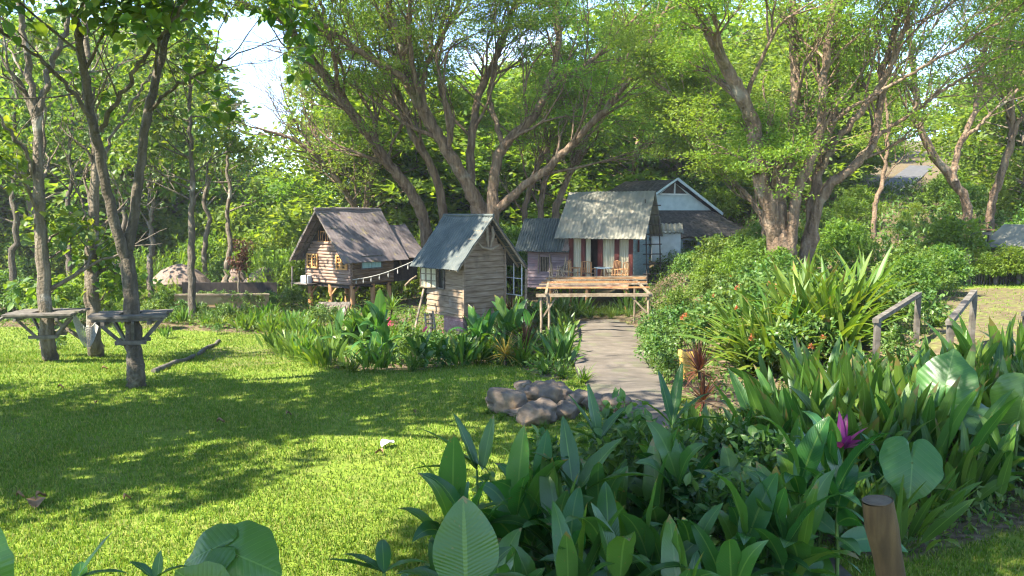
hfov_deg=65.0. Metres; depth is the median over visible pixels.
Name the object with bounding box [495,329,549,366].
strap leaf plant
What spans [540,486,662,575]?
paddle plant
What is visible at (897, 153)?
wood tree
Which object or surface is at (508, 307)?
russet spiky plant
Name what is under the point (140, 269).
feathery thicket
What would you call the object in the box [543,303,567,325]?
paddle plant
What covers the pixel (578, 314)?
strap leaf plant
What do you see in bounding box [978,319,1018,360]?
lily plant
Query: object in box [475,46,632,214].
wood tree
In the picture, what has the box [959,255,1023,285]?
picket fence
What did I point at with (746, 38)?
wood tree
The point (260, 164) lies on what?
wood tree
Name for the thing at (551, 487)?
paddle plant
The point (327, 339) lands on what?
lily plant
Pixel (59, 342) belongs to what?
leafy shrub
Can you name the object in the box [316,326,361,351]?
lily plant
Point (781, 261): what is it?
leafy shrub
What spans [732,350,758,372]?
leafy shrub
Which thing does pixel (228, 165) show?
slender tree
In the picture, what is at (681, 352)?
yellow planter
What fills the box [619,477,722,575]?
paddle plant
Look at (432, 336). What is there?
leafy shrub
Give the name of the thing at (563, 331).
lily plant
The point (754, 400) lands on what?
lily plant
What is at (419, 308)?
bamboo pole
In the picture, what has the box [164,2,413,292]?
rain tree
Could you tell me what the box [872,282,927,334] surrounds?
leafy shrub
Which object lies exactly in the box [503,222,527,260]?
dark green bush
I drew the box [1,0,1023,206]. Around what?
sky
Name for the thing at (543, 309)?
lily plant
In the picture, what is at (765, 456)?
leafy shrub
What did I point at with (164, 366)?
edging log
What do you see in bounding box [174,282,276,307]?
planter box
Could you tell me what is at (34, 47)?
wood tree
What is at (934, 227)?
dark green bush
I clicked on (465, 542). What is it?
paddle plant
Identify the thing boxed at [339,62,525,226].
wood tree
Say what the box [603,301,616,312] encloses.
strap leaf plant
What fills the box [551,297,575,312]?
lily plant
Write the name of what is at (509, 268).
dark green bush
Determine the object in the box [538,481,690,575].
paddle plant
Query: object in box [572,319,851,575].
path
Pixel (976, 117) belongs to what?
wood tree
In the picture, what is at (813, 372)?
lily plant
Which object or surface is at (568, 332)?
lily plant
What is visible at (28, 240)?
wood tree
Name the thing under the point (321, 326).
lily plant
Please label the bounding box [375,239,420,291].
feathery thicket
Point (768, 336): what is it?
flowering shrub
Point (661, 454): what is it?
paddle plant
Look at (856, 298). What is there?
strap leaf plant
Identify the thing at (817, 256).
yellow green bush
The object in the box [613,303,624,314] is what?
strap leaf plant
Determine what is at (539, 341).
strap leaf plant
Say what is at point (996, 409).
lily plant
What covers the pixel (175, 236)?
feathery thicket
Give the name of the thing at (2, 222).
wood tree
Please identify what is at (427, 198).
wood tree
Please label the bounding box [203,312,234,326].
strap leaf plant
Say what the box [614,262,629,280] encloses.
bamboo chair
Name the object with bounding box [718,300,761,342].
flowering shrub
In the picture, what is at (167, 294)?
dense bush
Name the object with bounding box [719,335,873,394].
lily plant
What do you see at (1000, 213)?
leafy shrub
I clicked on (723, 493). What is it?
leafy shrub
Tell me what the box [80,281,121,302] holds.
dense bush
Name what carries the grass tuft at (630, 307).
on the ground at (1014, 301)
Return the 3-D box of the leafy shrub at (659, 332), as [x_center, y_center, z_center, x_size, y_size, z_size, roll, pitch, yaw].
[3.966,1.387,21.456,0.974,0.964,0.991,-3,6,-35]
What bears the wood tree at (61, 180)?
on the ground at (1014, 301)
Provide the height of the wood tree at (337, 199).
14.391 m
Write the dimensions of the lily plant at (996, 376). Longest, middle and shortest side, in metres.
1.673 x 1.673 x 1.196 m
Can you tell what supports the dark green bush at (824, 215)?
on the ground at (1014, 301)
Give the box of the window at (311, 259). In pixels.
[306,253,317,267]
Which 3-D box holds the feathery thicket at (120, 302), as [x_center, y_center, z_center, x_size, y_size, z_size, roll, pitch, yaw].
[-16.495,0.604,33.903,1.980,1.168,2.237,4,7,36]
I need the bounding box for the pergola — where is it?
[536,276,652,331]
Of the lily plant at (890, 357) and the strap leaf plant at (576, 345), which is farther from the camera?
the strap leaf plant at (576, 345)
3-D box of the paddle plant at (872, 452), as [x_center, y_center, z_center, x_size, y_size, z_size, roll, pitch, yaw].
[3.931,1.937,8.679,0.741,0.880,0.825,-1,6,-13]
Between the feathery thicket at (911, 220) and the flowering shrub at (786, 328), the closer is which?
the flowering shrub at (786, 328)
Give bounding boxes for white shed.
[651,223,683,261]
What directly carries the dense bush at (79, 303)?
on the ground at (1014, 301)
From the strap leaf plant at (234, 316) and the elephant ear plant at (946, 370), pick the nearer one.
the elephant ear plant at (946, 370)
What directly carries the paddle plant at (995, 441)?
on the ground at (1014, 301)
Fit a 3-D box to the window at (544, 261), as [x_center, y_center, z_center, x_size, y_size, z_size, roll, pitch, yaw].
[1.593,-1.127,38.829,0.702,1.059,0.214,2,6,20]
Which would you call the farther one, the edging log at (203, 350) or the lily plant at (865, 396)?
the edging log at (203, 350)
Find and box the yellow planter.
[678,349,697,378]
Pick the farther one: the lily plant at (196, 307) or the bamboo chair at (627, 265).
the bamboo chair at (627, 265)
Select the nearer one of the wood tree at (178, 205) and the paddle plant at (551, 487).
the paddle plant at (551, 487)
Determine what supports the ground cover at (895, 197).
on the ground at (1014, 301)
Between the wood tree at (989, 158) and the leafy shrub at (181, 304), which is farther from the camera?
the wood tree at (989, 158)
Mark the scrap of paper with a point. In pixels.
(384, 442)
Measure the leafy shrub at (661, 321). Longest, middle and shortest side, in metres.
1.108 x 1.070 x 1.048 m
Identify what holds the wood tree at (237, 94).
on the ground at (1014, 301)
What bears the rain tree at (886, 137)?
on the ground at (1014, 301)
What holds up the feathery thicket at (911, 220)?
on the ground at (1014, 301)
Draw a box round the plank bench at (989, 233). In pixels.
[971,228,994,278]
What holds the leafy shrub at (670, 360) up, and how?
on the ground at (1014, 301)
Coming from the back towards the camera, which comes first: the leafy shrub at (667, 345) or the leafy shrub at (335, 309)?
the leafy shrub at (335, 309)
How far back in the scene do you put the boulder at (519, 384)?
14.16 m
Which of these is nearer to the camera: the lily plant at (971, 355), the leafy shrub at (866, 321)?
the lily plant at (971, 355)
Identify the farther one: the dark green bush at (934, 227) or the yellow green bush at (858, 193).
the yellow green bush at (858, 193)
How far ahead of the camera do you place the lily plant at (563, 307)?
33.58 m
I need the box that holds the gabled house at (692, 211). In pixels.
[608,178,749,259]
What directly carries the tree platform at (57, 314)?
attached to the broad leaved tree at (42, 215)
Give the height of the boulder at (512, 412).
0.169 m
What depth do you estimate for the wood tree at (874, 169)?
58.01 m
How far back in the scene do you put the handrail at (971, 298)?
14.06 m
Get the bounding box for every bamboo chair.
[567,260,580,281]
[581,261,595,275]
[605,260,620,280]
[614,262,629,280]
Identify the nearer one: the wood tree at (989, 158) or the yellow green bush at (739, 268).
the yellow green bush at (739, 268)
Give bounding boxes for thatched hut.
[153,264,210,291]
[221,268,246,281]
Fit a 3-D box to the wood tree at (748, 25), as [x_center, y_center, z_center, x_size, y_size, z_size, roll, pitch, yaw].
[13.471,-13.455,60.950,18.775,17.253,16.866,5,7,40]
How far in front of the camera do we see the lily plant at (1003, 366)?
9.90 m
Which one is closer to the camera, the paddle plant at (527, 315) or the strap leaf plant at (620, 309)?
the paddle plant at (527, 315)
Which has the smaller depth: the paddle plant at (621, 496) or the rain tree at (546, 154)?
the paddle plant at (621, 496)
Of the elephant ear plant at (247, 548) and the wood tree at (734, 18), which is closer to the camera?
the elephant ear plant at (247, 548)
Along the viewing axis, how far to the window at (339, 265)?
37.40 m
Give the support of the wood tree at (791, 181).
on the ground at (1014, 301)
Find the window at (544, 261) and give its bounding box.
[538,254,550,275]
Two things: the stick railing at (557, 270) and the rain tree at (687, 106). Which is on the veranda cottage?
the stick railing at (557, 270)
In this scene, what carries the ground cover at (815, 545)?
on the ground at (1014, 301)
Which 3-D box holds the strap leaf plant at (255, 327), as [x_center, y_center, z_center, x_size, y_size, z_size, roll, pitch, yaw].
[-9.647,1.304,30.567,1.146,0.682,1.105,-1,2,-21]
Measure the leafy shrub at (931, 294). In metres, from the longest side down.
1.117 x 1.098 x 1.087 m
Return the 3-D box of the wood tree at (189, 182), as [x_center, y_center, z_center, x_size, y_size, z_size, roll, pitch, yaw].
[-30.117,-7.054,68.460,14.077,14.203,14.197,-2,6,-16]
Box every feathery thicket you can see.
[0,240,77,283]
[100,291,142,310]
[101,250,163,287]
[133,245,217,290]
[137,245,199,278]
[138,276,178,297]
[154,227,254,271]
[169,226,282,267]
[223,239,315,294]
[234,213,288,258]
[252,235,341,295]
[364,239,419,289]
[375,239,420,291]
[382,229,420,288]
[798,220,844,248]
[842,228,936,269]
[901,215,919,225]
[908,217,931,232]
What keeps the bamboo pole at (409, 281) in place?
on the ground at (1014, 301)
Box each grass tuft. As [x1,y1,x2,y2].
[185,316,198,324]
[482,404,495,414]
[498,411,509,419]
[537,419,550,428]
[603,306,615,318]
[611,305,623,315]
[622,308,632,316]
[626,303,641,313]
[642,352,656,363]
[650,353,674,376]
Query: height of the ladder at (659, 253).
4.665 m
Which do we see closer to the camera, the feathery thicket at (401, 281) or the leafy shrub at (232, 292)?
the leafy shrub at (232, 292)
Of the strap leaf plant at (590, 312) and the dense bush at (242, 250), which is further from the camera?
the dense bush at (242, 250)
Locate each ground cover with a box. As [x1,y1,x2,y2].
[0,240,696,313]
[0,301,573,377]
[424,481,834,572]
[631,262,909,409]
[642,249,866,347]
[698,407,1023,557]
[716,176,1023,284]
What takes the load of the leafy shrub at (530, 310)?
on the ground at (1014, 301)
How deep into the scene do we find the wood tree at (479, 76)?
60.75 m
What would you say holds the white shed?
on the ground at (1014, 301)
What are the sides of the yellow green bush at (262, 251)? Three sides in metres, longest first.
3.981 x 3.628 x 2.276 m
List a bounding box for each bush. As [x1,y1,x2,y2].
[0,270,9,296]
[0,276,11,300]
[0,276,36,308]
[3,253,34,278]
[3,254,36,283]
[20,276,82,309]
[50,256,72,275]
[59,277,83,299]
[63,269,83,285]
[64,296,85,320]
[72,249,116,273]
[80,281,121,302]
[82,266,122,295]
[100,295,120,310]
[133,235,172,271]
[135,259,155,273]
[139,297,177,321]
[144,286,184,306]
[145,211,212,263]
[155,207,216,253]
[166,235,224,270]
[170,202,264,254]
[195,235,227,271]
[201,256,247,279]
[204,256,250,281]
[224,252,252,274]
[226,206,273,244]
[226,240,258,265]
[243,247,283,275]
[244,267,283,302]
[246,203,313,251]
[249,244,281,268]
[264,289,282,305]
[267,246,295,286]
[275,253,327,291]
[278,283,310,303]
[407,222,436,246]
[499,219,522,255]
[500,210,517,223]
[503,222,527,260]
[506,239,527,276]
[655,286,696,312]
[661,175,703,191]
[668,250,701,274]
[686,232,732,264]
[686,273,719,297]
[688,257,726,283]
[693,169,749,203]
[701,184,747,219]
[708,232,761,264]
[713,247,758,274]
[729,219,761,245]
[731,260,759,281]
[734,228,751,237]
[736,234,797,263]
[749,246,800,273]
[797,246,826,262]
[798,206,837,237]
[813,217,876,260]
[826,183,889,216]
[826,217,882,251]
[827,195,877,222]
[828,248,858,261]
[868,250,895,278]
[869,239,941,275]
[872,254,947,292]
[890,219,914,234]
[897,211,911,220]
[902,249,957,288]
[904,202,926,214]
[904,214,998,253]
[918,178,955,202]
[923,241,978,282]
[925,222,940,234]
[930,168,982,195]
[938,181,989,211]
[941,247,977,276]
[957,249,983,274]
[965,248,996,267]
[968,251,1010,276]
[983,242,1023,274]
[1001,204,1023,224]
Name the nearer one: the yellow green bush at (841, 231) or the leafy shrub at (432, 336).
the leafy shrub at (432, 336)
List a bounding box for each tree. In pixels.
[0,0,47,57]
[0,0,101,310]
[0,0,170,360]
[0,0,220,357]
[0,0,323,388]
[0,13,104,203]
[0,16,23,57]
[0,39,50,76]
[0,47,201,274]
[0,64,65,263]
[0,69,152,268]
[0,69,173,282]
[0,74,28,246]
[2,0,146,282]
[3,0,230,150]
[23,17,186,194]
[30,122,202,279]
[33,6,248,133]
[53,27,177,272]
[88,0,261,319]
[89,44,220,298]
[94,44,261,215]
[104,26,296,211]
[116,128,238,229]
[117,101,236,239]
[158,29,305,281]
[161,121,257,207]
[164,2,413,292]
[165,37,254,278]
[179,158,248,214]
[195,167,290,235]
[196,0,484,297]
[207,168,262,212]
[218,0,618,213]
[223,236,255,309]
[229,157,272,209]
[233,62,491,246]
[237,173,338,231]
[240,68,463,227]
[246,162,307,213]
[254,159,300,211]
[260,97,390,224]
[276,96,390,206]
[282,85,478,212]
[284,116,455,223]
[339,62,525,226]
[372,92,549,223]
[382,0,741,300]
[402,69,563,231]
[423,68,564,213]
[468,58,553,170]
[471,50,514,72]
[474,0,712,289]
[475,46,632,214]
[476,72,645,261]
[500,2,738,173]
[524,130,652,214]
[538,12,734,179]
[547,57,724,196]
[564,72,694,184]
[581,11,810,212]
[592,17,800,240]
[596,0,802,207]
[646,0,1023,266]
[650,20,778,179]
[658,29,789,199]
[690,49,883,209]
[696,5,802,51]
[707,59,951,214]
[711,0,876,164]
[716,41,843,186]
[720,30,910,201]
[782,68,924,199]
[783,0,1023,236]
[828,58,884,183]
[837,26,947,253]
[838,68,904,188]
[841,36,911,183]
[867,72,936,157]
[877,88,909,162]
[909,37,1017,174]
[910,76,969,156]
[913,67,1022,183]
[923,61,1023,208]
[927,58,1023,218]
[932,0,1023,232]
[937,85,978,153]
[945,101,999,156]
[960,54,1023,195]
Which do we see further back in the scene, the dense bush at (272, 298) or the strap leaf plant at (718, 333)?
the dense bush at (272, 298)
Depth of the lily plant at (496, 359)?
18.77 m
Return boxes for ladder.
[424,311,436,331]
[643,199,662,288]
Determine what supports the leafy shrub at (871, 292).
on the ground at (1014, 301)
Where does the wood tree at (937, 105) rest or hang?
on the ground at (1014, 301)
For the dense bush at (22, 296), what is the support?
on the ground at (1014, 301)
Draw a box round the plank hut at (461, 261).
[410,214,526,334]
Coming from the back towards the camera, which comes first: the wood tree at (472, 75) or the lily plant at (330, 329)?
the wood tree at (472, 75)
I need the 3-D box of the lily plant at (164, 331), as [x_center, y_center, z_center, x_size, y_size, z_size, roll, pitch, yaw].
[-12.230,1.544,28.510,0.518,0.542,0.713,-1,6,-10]
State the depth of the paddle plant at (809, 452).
7.05 m
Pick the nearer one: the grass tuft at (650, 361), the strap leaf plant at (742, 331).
the strap leaf plant at (742, 331)
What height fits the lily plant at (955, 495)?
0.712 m
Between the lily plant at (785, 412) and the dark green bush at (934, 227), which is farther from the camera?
the dark green bush at (934, 227)
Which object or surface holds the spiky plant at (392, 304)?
on the ground at (1014, 301)
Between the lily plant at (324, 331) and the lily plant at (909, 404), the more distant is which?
the lily plant at (324, 331)
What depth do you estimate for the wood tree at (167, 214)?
58.48 m
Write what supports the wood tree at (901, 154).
on the ground at (1014, 301)
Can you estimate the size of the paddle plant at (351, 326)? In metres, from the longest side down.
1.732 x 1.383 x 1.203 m
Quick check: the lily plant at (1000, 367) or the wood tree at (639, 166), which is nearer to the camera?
the lily plant at (1000, 367)
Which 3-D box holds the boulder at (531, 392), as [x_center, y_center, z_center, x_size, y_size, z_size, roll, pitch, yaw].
[0.319,1.790,13.317,0.380,0.338,0.285,3,6,29]
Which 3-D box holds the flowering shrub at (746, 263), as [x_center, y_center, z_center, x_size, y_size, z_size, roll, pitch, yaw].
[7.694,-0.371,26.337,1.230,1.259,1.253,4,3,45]
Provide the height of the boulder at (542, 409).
0.503 m
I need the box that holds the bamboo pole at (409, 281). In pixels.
[404,276,416,285]
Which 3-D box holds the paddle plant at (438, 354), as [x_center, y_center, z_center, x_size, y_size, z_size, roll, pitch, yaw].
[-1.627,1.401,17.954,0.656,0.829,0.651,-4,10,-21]
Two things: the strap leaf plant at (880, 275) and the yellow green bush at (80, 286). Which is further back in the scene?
the yellow green bush at (80, 286)
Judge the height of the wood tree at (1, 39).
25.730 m
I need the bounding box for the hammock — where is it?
[61,308,104,347]
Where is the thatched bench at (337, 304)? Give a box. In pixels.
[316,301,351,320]
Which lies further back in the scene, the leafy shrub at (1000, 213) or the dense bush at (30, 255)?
the dense bush at (30, 255)
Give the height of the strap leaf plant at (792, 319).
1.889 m
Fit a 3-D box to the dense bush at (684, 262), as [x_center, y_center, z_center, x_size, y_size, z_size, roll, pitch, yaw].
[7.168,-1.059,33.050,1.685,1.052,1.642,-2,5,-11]
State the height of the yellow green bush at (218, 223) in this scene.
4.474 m
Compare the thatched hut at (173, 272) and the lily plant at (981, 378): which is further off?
the thatched hut at (173, 272)
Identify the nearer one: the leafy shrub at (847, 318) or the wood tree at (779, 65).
the leafy shrub at (847, 318)
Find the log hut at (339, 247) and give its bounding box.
[289,207,421,307]
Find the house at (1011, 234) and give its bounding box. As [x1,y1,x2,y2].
[980,224,1023,281]
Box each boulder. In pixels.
[485,387,526,413]
[503,407,520,416]
[513,380,531,389]
[516,397,557,425]
[521,385,537,402]
[530,379,572,403]
[556,400,579,419]
[564,389,587,406]
[582,393,603,411]
[601,393,631,411]
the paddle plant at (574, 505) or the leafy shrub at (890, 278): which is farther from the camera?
the leafy shrub at (890, 278)
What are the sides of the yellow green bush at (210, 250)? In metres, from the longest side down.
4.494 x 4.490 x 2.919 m
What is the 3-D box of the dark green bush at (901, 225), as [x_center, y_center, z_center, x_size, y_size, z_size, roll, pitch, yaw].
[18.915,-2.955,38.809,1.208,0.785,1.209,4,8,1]
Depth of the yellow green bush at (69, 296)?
31.40 m
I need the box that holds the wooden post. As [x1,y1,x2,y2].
[862,495,905,575]
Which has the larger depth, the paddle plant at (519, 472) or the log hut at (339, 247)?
the log hut at (339, 247)
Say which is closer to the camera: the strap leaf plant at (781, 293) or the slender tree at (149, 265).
the strap leaf plant at (781, 293)
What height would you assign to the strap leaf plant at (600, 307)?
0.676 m
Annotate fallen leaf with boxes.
[27,496,45,507]
[35,490,45,496]
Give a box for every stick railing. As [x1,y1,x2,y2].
[547,257,570,281]
[611,269,627,280]
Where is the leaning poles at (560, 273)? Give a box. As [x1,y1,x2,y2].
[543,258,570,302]
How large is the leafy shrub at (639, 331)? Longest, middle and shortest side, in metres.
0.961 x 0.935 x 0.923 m
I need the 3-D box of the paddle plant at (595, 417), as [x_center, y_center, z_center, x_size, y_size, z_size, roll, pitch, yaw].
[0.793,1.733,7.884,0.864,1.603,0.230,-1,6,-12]
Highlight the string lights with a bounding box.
[352,261,412,283]
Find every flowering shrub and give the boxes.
[670,301,727,353]
[675,302,726,348]
[707,286,742,326]
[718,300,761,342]
[722,271,739,290]
[728,259,756,281]
[729,273,770,303]
[734,284,779,312]
[739,322,786,371]
[755,319,823,380]
[756,265,801,308]
[780,310,840,359]
[782,261,834,295]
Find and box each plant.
[0,527,14,575]
[71,532,128,575]
[111,322,124,330]
[130,550,185,575]
[157,327,174,338]
[170,306,193,324]
[175,520,281,575]
[184,299,205,313]
[194,308,212,321]
[199,313,215,324]
[200,315,212,326]
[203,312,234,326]
[208,302,232,317]
[209,314,231,325]
[214,303,234,318]
[223,307,238,320]
[227,311,256,330]
[235,316,255,331]
[239,306,269,321]
[248,314,263,330]
[253,327,287,350]
[254,300,280,311]
[256,315,285,334]
[258,312,282,333]
[260,331,298,359]
[265,326,294,350]
[270,319,291,331]
[277,327,319,344]
[279,315,318,334]
[281,308,305,332]
[282,330,318,361]
[282,331,322,358]
[284,313,318,332]
[288,330,324,363]
[293,344,331,367]
[294,310,316,320]
[294,338,325,366]
[299,335,348,369]
[304,339,343,368]
[309,321,327,336]
[310,322,334,330]
[310,322,342,340]
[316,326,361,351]
[319,326,328,336]
[321,306,362,357]
[321,330,343,346]
[329,352,350,368]
[329,540,426,575]
[330,308,351,319]
[334,350,370,374]
[338,304,374,356]
[350,335,398,372]
[351,288,404,362]
[371,347,398,373]
[372,291,410,316]
[389,320,431,350]
[394,336,412,359]
[395,434,539,575]
[395,496,524,575]
[401,348,432,371]
[402,330,435,369]
[410,413,493,505]
[429,335,453,367]
[441,334,483,366]
[449,330,500,364]
[449,331,480,364]
[450,304,498,363]
[469,424,593,548]
[476,328,507,362]
[476,424,590,575]
[477,335,501,362]
[485,295,526,362]
[486,333,521,365]
[490,344,511,364]
[490,453,627,575]
[491,528,556,575]
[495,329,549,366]
[497,297,514,323]
[497,313,546,364]
[498,308,545,334]
[504,335,517,362]
[506,295,543,306]
[513,324,573,360]
[521,352,558,373]
[529,325,548,362]
[530,326,581,366]
[532,302,550,324]
[533,416,654,491]
[534,298,546,310]
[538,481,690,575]
[540,324,579,342]
[540,340,585,361]
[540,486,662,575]
[543,297,572,314]
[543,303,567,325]
[545,325,574,336]
[547,307,586,330]
[550,319,576,330]
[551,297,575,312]
[551,362,574,378]
[553,382,626,450]
[560,297,587,308]
[562,297,595,310]
[565,333,589,355]
[568,303,588,317]
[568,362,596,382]
[579,302,605,318]
[579,458,658,552]
[591,302,606,315]
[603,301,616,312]
[612,297,641,312]
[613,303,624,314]
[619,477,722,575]
[621,289,645,305]
[626,420,722,529]
[630,514,767,575]
[636,363,720,428]
[636,428,720,518]
[663,400,708,453]
[664,466,740,523]
[668,286,775,367]
[674,339,723,388]
[678,372,728,416]
[689,446,754,540]
[690,448,712,500]
[693,285,825,350]
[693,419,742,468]
[697,308,791,375]
[698,444,779,496]
[701,364,887,455]
[702,466,842,575]
[704,293,837,374]
[704,406,792,451]
[706,249,885,339]
[710,279,835,358]
[710,364,865,461]
[710,409,768,439]
[715,442,751,461]
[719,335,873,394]
[726,255,905,354]
[731,461,859,575]
[737,254,906,338]
[750,338,904,393]
[756,371,835,428]
[756,411,907,575]
[758,340,872,394]
[759,274,916,355]
[773,415,824,470]
[775,395,953,490]
[777,250,912,335]
[787,375,937,471]
[788,458,887,535]
[793,243,927,307]
[797,358,907,392]
[799,353,917,422]
[801,360,947,446]
[808,356,1005,453]
[808,412,874,563]
[824,344,930,383]
[831,351,959,437]
[844,470,979,559]
[853,375,1019,465]
[855,428,909,489]
[872,334,979,374]
[873,383,1023,464]
[874,467,982,519]
[875,344,1014,383]
[877,414,1021,515]
[879,436,943,545]
[903,342,1008,375]
[903,356,994,388]
[906,330,1023,371]
[908,341,1023,395]
[911,367,998,451]
[916,349,1009,435]
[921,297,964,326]
[925,313,1023,361]
[948,384,1023,462]
[971,343,1022,386]
[972,414,1023,516]
[975,337,1017,372]
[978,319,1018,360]
[979,356,1023,451]
[990,372,1023,489]
[997,359,1014,372]
[1013,354,1023,372]
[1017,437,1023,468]
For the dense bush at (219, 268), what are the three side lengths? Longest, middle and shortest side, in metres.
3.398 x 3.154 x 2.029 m
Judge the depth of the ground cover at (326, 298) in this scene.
42.55 m
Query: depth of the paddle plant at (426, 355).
17.32 m
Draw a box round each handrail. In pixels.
[872,292,921,358]
[945,290,977,350]
[1021,311,1023,326]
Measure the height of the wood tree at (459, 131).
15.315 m
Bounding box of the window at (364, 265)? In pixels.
[361,255,382,269]
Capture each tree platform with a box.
[1,308,89,338]
[87,309,172,345]
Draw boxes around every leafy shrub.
[55,337,67,349]
[168,298,187,311]
[195,302,213,316]
[205,309,215,317]
[211,322,224,333]
[215,289,227,299]
[215,302,232,318]
[227,290,242,307]
[237,302,255,315]
[240,291,253,302]
[254,293,265,305]
[260,311,277,321]
[299,305,328,325]
[314,303,327,312]
[315,305,332,325]
[328,305,339,319]
[391,320,426,346]
[424,330,448,346]
[436,330,448,342]
[444,327,458,337]
[445,334,458,350]
[522,301,539,323]
[571,387,661,508]
[578,402,703,517]
[633,330,676,368]
[634,308,680,338]
[634,322,651,339]
[639,322,675,344]
[641,323,680,347]
[645,320,679,343]
[648,350,690,382]
[652,336,678,357]
[661,301,691,343]
[662,419,706,460]
[663,462,773,566]
[685,263,703,278]
[694,424,827,509]
[695,290,719,306]
[696,414,760,467]
[705,277,734,296]
[724,266,765,294]
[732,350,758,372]
[733,392,776,428]
[746,257,777,284]
[760,251,803,283]
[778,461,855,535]
[831,312,866,340]
[839,349,866,357]
[853,309,874,333]
[860,287,896,328]
[869,322,920,356]
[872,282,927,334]
[880,265,911,292]
[885,345,908,367]
[896,291,932,327]
[899,286,952,334]
[939,261,974,296]
[973,203,986,215]
[994,209,1007,226]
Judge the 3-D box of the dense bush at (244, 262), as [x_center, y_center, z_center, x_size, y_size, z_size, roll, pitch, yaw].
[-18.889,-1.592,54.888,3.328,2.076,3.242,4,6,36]
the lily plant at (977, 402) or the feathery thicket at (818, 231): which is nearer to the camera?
the lily plant at (977, 402)
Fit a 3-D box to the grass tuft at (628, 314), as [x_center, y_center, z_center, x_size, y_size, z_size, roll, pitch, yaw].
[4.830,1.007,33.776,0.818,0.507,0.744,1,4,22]
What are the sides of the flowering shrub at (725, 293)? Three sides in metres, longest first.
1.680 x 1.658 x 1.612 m
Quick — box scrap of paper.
[380,439,394,446]
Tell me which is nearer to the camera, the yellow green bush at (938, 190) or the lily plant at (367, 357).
the lily plant at (367, 357)
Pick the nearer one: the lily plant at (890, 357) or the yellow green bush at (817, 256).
the lily plant at (890, 357)
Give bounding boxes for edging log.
[151,354,195,372]
[197,339,219,355]
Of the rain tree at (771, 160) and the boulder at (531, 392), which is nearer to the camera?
the boulder at (531, 392)
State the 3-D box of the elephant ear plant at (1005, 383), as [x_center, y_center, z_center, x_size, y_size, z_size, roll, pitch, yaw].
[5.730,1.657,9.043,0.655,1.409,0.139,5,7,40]
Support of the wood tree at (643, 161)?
on the ground at (1014, 301)
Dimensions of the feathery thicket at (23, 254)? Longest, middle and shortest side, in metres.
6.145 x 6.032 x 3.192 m
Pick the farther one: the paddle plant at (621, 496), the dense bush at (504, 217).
the dense bush at (504, 217)
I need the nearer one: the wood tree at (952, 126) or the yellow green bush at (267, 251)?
the yellow green bush at (267, 251)
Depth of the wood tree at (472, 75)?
71.69 m
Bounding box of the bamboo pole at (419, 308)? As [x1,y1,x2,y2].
[415,289,424,327]
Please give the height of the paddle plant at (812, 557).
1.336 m
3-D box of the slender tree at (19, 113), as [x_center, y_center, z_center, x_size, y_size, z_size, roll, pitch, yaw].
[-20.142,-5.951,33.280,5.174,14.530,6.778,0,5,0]
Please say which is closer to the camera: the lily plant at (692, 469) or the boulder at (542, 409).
the lily plant at (692, 469)
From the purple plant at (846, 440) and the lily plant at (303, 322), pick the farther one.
the lily plant at (303, 322)
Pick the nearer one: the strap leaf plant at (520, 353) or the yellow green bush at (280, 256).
the strap leaf plant at (520, 353)
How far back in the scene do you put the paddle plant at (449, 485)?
6.34 m
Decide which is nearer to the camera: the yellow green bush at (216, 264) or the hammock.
the hammock
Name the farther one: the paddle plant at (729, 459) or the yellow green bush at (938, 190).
the yellow green bush at (938, 190)
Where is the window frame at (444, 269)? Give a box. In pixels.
[436,269,444,288]
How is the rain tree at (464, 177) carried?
on the ground at (1014, 301)
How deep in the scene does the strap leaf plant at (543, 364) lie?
16.33 m
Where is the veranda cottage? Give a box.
[515,191,662,310]
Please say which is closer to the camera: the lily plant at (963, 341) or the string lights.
the lily plant at (963, 341)
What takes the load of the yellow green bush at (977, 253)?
on the ground at (1014, 301)
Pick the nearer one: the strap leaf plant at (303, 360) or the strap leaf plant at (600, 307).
the strap leaf plant at (303, 360)
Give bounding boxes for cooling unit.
[301,275,311,282]
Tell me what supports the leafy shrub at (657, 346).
on the ground at (1014, 301)
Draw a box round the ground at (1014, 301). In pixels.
[0,141,1023,575]
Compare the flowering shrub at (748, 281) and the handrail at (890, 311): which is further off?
the flowering shrub at (748, 281)
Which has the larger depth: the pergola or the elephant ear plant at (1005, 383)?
the pergola
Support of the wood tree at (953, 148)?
on the ground at (1014, 301)
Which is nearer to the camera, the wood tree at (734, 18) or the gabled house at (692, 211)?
the gabled house at (692, 211)
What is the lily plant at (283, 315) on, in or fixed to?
on the ground at (1014, 301)
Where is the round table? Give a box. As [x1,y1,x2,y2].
[594,267,611,280]
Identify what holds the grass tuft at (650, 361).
on the ground at (1014, 301)
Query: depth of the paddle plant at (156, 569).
4.59 m
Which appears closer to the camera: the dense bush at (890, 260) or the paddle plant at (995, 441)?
the paddle plant at (995, 441)
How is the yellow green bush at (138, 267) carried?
on the ground at (1014, 301)
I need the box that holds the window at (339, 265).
[335,255,347,269]
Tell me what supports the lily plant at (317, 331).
on the ground at (1014, 301)
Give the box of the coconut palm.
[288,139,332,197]
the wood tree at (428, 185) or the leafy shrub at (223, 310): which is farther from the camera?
the wood tree at (428, 185)

